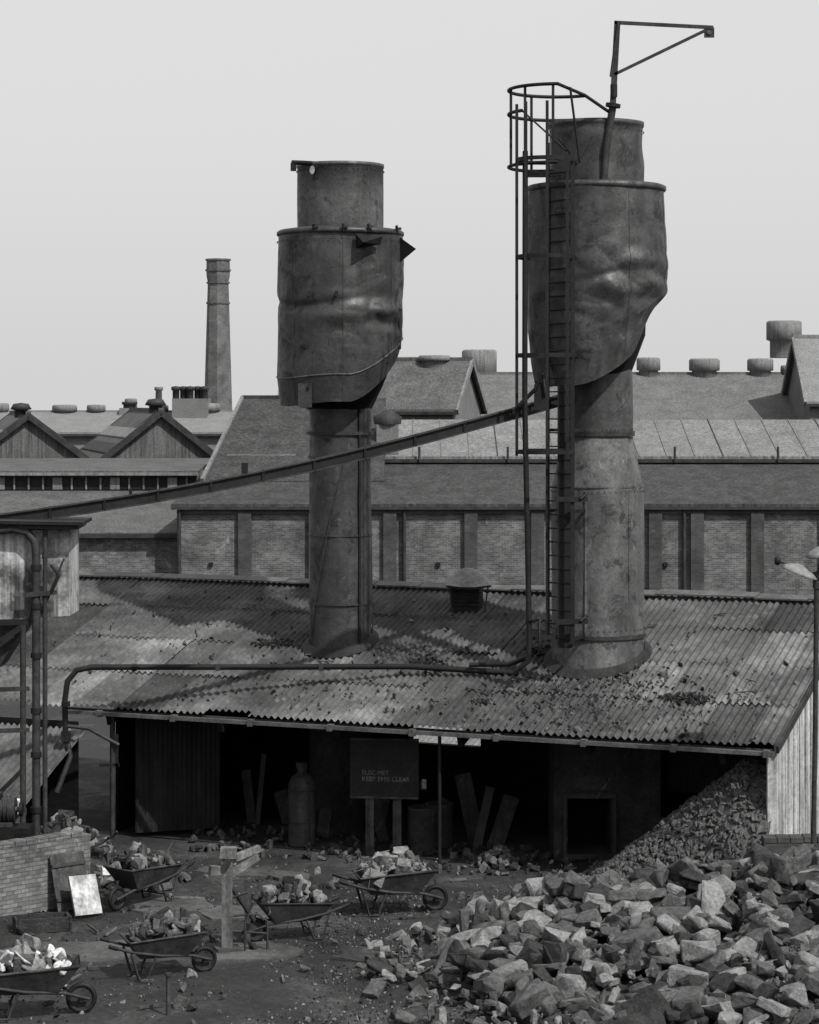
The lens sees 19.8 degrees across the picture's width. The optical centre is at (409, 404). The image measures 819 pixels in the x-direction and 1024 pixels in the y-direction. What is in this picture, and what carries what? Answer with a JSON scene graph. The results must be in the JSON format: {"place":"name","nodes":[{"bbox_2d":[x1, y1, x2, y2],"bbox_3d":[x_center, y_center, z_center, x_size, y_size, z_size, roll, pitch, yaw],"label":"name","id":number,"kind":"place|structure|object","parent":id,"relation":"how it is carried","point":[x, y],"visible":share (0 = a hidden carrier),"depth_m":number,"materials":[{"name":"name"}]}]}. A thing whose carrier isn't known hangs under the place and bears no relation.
{"place":"outdoors","nodes":[
{"label":"outdoors","id":0,"kind":"place"},
{"bbox_2d":[41,866,310,963],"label":"concrete paving","id":1,"kind":"structure","parent":0,"point":[98,952],"depth_m":39.06,"materials":[{"name":"grey concrete"}]},
{"bbox_2d":[103,840,192,910],"bbox_3d":[-4.784,8.424,42.377,0.799,1.133,1.916,0,0,36],"label":"wheelbarrow","id":2,"kind":"object","parent":1,"relation":"on","point":[140,866],"visible":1,"depth_m":42.06,"materials":[{"name":"black metal"}]},
{"bbox_2d":[208,845,268,952],"bbox_3d":[-2.861,8.140,38.818,0.949,1.720,0.632,0,0,-19],"label":"timber hoist post","id":3,"kind":"object","parent":1,"relation":"on","point":[226,870],"visible":0.99,"depth_m":38.62,"materials":[{"name":"wood"}]},
{"bbox_2d":[0,637,593,1023],"bbox_3d":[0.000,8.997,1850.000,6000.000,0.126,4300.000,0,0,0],"label":"ground","id":4,"kind":"structure","parent":0,"point":[244,979],"depth_m":40.48,"materials":[{"name":"grey soil"}]},
{"bbox_2d":[0,792,32,840],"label":"blower motor","id":5,"kind":"object","parent":4,"relation":"on","point":[10,809],"visible":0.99,"depth_m":41.96,"materials":[{"name":"metal"}]},
{"bbox_2d":[12,911,71,934],"bbox_3d":[-6.300,8.880,40.300,0.950,0.240,0.450,0,0,-17],"label":"stone trough","id":6,"kind":"object","parent":4,"relation":"on","point":[47,922],"visible":1,"depth_m":40.14,"materials":[{"name":"black stone"}]},
{"bbox_2d":[0,717,85,832],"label":"lean to shed","id":7,"kind":"object","parent":4,"relation":"on","point":[66,797],"visible":0.53,"depth_m":48.27,"materials":[{"name":"corrugated iron"},{"name":"timber"}]},
{"bbox_2d":[0,411,89,457],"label":"gabled foundry","id":8,"kind":"structure","parent":4,"relation":"on","point":[28,434],"depth_m":108.17,"materials":[{"name":"wood"}]},
{"bbox_2d":[11,398,165,417],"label":"ridge cowls","id":9,"kind":"object","parent":8,"relation":"on","point":[154,405],"visible":1,"depth_m":108.01,"materials":[{"name":"metal"}]},
{"bbox_2d":[0,830,90,916],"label":"yard brick wall","id":10,"kind":"structure","parent":4,"relation":"on","point":[26,884],"depth_m":41.66,"materials":[{"name":"grey brick"}]},
{"bbox_2d":[0,517,91,835],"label":"charging hopper","id":11,"kind":"object","parent":4,"relation":"on","point":[39,568],"visible":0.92,"depth_m":42.74,"materials":[{"name":"black metal"}]},
{"bbox_2d":[0,395,556,518],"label":"overhead rail beam","id":12,"kind":"structure","parent":11,"relation":"on","point":[246,478],"depth_m":44.88,"materials":[{"name":"metal"}]},
{"bbox_2d":[0,933,96,1020],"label":"wheelbarrow","id":13,"kind":"object","parent":4,"relation":"on","point":[31,965],"visible":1,"depth_m":34.40,"materials":[{"name":"black metal"}]},
{"bbox_2d":[49,851,86,911],"bbox_3d":[-6.050,8.500,41.950,0.700,0.964,0.324,0,0,-40],"label":"leaning door","id":14,"kind":"structure","parent":4,"relation":"on","point":[64,866],"depth_m":41.87,"materials":[{"name":"wood"}]},
{"bbox_2d":[68,874,102,916],"bbox_3d":[-5.723,8.657,41.506,0.520,0.660,0.386,0,0,-29],"label":"white panel","id":15,"kind":"object","parent":4,"relation":"on","point":[85,896],"visible":1,"depth_m":41.48,"materials":[{"name":"metal"}]},
{"bbox_2d":[17,798,190,892],"bbox_3d":[-6.536,8.294,44.471,4.842,1.944,3.269,0,0,0],"label":"scrap heap","id":16,"kind":"object","parent":4,"relation":"on","point":[103,849],"visible":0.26,"depth_m":44.22,"materials":[{"name":"stone"}]},
{"bbox_2d":[0,458,209,636],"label":"brick workshop","id":17,"kind":"structure","parent":4,"relation":"on","point":[141,538],"depth_m":96.95,"materials":[{"name":"brick"}]},
{"bbox_2d":[0,398,233,449],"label":"distant shed row","id":18,"kind":"object","parent":4,"relation":"on","point":[75,427],"visible":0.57,"depth_m":147.31,"materials":[{"name":"brick"}]},
{"bbox_2d":[119,386,210,417],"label":"chimney pot block","id":19,"kind":"structure","parent":18,"relation":"on","point":[193,402],"depth_m":148.72,"materials":[{"name":"brick"}]},
{"bbox_2d":[80,408,213,476],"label":"gabled foundry","id":20,"kind":"structure","parent":4,"relation":"on","point":[139,433],"depth_m":108.25,"materials":[{"name":"wood"}]},
{"bbox_2d":[100,902,216,980],"bbox_3d":[-3.913,8.411,37.013,1.820,1.158,0.752,0,0,-20],"label":"wheelbarrow","id":21,"kind":"object","parent":4,"relation":"on","point":[167,932],"visible":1,"depth_m":36.86,"materials":[{"name":"black metal"}]},
{"bbox_2d":[165,972,171,1015],"bbox_3d":[-3.550,8.680,34.600,0.100,0.640,0.095,0,0,0],"label":"short stake","id":22,"kind":"object","parent":4,"relation":"on","point":[168,975],"visible":1,"depth_m":34.57,"materials":[{"name":"metal"}]},
{"bbox_2d":[205,258,231,409],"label":"factory chimney","id":23,"kind":"object","parent":4,"relation":"on","point":[218,383],"visible":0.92,"depth_m":179.26,"materials":[{"name":"brick"}]},
{"bbox_2d":[0,854,585,1023],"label":"ground rubble","id":24,"kind":"object","parent":4,"relation":"on","point":[180,1002],"visible":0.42,"depth_m":38.63,"materials":[{"name":"stone"}]},
{"bbox_2d":[251,874,349,941],"bbox_3d":[-1.937,8.447,39.588,1.784,1.086,0.737,0,0,-20],"label":"wheelbarrow","id":25,"kind":"object","parent":4,"relation":"on","point":[299,898],"visible":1,"depth_m":39.38,"materials":[{"name":"black metal"}]},
{"bbox_2d":[288,762,315,847],"bbox_3d":[-2.200,8.150,48.000,0.580,1.700,0.580,0,0,0],"label":"steel tank","id":26,"kind":"object","parent":4,"relation":"on","point":[301,808],"visible":1,"depth_m":47.77,"materials":[{"name":"metal"}]},
{"bbox_2d":[276,160,415,833],"bbox_3d":[-1.349,1.926,49.889,2.978,14.147,2.938,0,0,0],"label":"cupola stack","id":27,"kind":"object","parent":4,"relation":"on","point":[343,253],"visible":0.98,"depth_m":49.33,"materials":[{"name":"metal"}]},
{"bbox_2d":[241,753,518,848],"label":"leaning boards","id":28,"kind":"object","parent":4,"relation":"on","point":[475,822],"visible":0.66,"depth_m":48.91,"materials":[{"name":"wood"}]},
{"bbox_2d":[350,738,418,855],"bbox_3d":[-0.498,7.825,46.917,1.380,2.350,0.125,0,0,7],"label":"warning sign","id":29,"kind":"object","parent":4,"relation":"on","point":[384,768],"visible":0.98,"depth_m":46.89,"materials":[{"name":"paint"}]},
{"bbox_2d":[277,349,496,394],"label":"distant works","id":30,"kind":"structure","parent":4,"relation":"on","point":[485,360],"depth_m":127.15,"materials":[{"name":"metal"}]},
{"bbox_2d":[332,846,447,916],"bbox_3d":[-0.319,8.428,41.636,2.049,1.126,0.860,0,0,-14],"label":"wheelbarrow","id":31,"kind":"object","parent":4,"relation":"on","point":[401,870],"visible":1,"depth_m":41.39,"materials":[{"name":"black metal"}]},
{"bbox_2d":[188,821,611,877],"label":"scrap litter","id":32,"kind":"object","parent":4,"relation":"on","point":[502,855],"visible":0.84,"depth_m":46.73,"materials":[{"name":"stone"}]},
{"bbox_2d":[0,571,818,863],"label":"open fronted shed","id":33,"kind":"structure","parent":4,"relation":"on","point":[184,763],"depth_m":49.01,"materials":[{"name":"metal"}]},
{"bbox_2d":[54,655,525,792],"bbox_3d":[-2.349,6.387,47.532,9.559,2.872,1.130,0,0,3],"label":"roof pipe","id":34,"kind":"object","parent":33,"relation":"attached to","point":[65,732],"visible":0.99,"depth_m":47.68,"materials":[{"name":"black metal"}]},
{"bbox_2d":[7,586,812,741],"bbox_3d":[-0.473,5.165,49.117,17.953,2.070,6.025,0,0,24],"label":"roof debris","id":35,"kind":"object","parent":33,"relation":"on","point":[683,698],"visible":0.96,"depth_m":46.25,"materials":[{"name":"stone"}]},
{"bbox_2d":[445,568,490,615],"bbox_3d":[1.270,4.042,50.900,0.980,1.002,0.950,0,0,0],"label":"roof ventilator","id":36,"kind":"object","parent":33,"relation":"on","point":[466,585],"visible":1,"depth_m":50.72,"materials":[{"name":"black metal"}]},
{"bbox_2d":[408,804,435,855],"bbox_3d":[0.250,8.525,47.100,0.580,0.950,0.580,0,0,0],"label":"oil drum","id":37,"kind":"object","parent":4,"relation":"on","point":[421,827],"visible":0.95,"depth_m":46.86,"materials":[{"name":"metal"}]},
{"bbox_2d":[377,355,487,419],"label":"workshop","id":38,"kind":"structure","parent":4,"relation":"on","point":[433,387],"depth_m":110.44,"materials":[{"name":"stone"}]},
{"bbox_2d":[425,801,452,848],"bbox_3d":[0.600,8.550,47.800,0.580,0.900,0.580,0,0,0],"label":"oil drum","id":39,"kind":"object","parent":4,"relation":"on","point":[446,824],"visible":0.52,"depth_m":47.56,"materials":[{"name":"metal"}]},
{"bbox_2d":[414,725,480,787],"bbox_3d":[2.189,8.042,55.161,10.002,1.694,5.401,0,0,23],"label":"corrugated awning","id":40,"kind":"object","parent":4,"relation":"on","point":[445,740],"depth_m":55.98,"materials":[{"name":"grey metal"}]},
{"bbox_2d":[355,843,818,1023],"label":"rubble heap","id":41,"kind":"object","parent":4,"relation":"on","point":[686,940],"visible":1,"depth_m":35.33,"materials":[{"name":"stone"}]},
{"bbox_2d":[528,118,667,860],"bbox_3d":[3.783,1.650,47.601,2.892,14.700,2.938,0,0,0],"label":"cupola stack","id":42,"kind":"object","parent":4,"relation":"on","point":[605,801],"visible":0.85,"depth_m":46.67,"materials":[{"name":"metal"}]},
{"bbox_2d":[507,82,608,672],"bbox_3d":[2.984,-0.511,46.758,2.077,11.608,2.454,0,0,0],"label":"caged ladder","id":43,"kind":"object","parent":42,"relation":"attached to","point":[566,499],"visible":0.96,"depth_m":46.15,"materials":[{"name":"black metal"}]},
{"bbox_2d":[600,21,713,178],"bbox_3d":[4.908,-6.030,46.600,2.265,3.171,0.300,0,0,0],"label":"davit hoist","id":44,"kind":"object","parent":42,"relation":"on","point":[612,105],"visible":1,"depth_m":46.58,"materials":[{"name":"metal"}]},
{"bbox_2d":[478,357,797,419],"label":"slate roofed works","id":45,"kind":"structure","parent":4,"relation":"on","point":[704,389],"depth_m":119.33,"materials":[{"name":"stone"}]},
{"bbox_2d":[582,748,771,878],"bbox_3d":[5.050,7.829,44.291,4.022,2.581,3.681,0,0,23],"label":"coke heap","id":46,"kind":"object","parent":4,"relation":"on","point":[724,817],"visible":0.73,"depth_m":43.33,"materials":[{"name":"grey stone"}]},
{"bbox_2d":[766,320,801,357],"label":"tall vent block","id":47,"kind":"structure","parent":4,"relation":"on","point":[779,333],"depth_m":139.18,"materials":[{"name":"metal"}]},
{"bbox_2d":[761,834,818,855],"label":"brick plinth wall","id":48,"kind":"structure","parent":4,"relation":"on","point":[779,844],"depth_m":42.08,"materials":[{"name":"grey brick"}]},
{"bbox_2d":[774,546,818,846],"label":"yard lamp","id":49,"kind":"object","parent":4,"relation":"on","point":[801,570],"visible":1,"depth_m":40.96,"materials":[{"name":"metal"}]},
{"bbox_2d":[781,335,818,419],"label":"gabled store","id":50,"kind":"structure","parent":4,"relation":"on","point":[800,386],"depth_m":114.93,"materials":[{"name":"metal"}]},
{"bbox_2d":[0,0,818,409],"label":"sky","id":51,"kind":"structure","parent":0,"point":[143,142],"materials":[{"name":"white"}]},
{"bbox_2d":[171,395,818,613],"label":"brick warehouse","id":52,"kind":"structure","parent":0,"point":[731,505],"depth_m":90.00,"materials":[{"name":"brick"}]},
{"bbox_2d":[373,410,401,453],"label":"roof exhausts","id":53,"kind":"object","parent":52,"relation":"on","point":[387,422],"visible":0.3,"depth_m":96.10,"materials":[{"name":"metal"}]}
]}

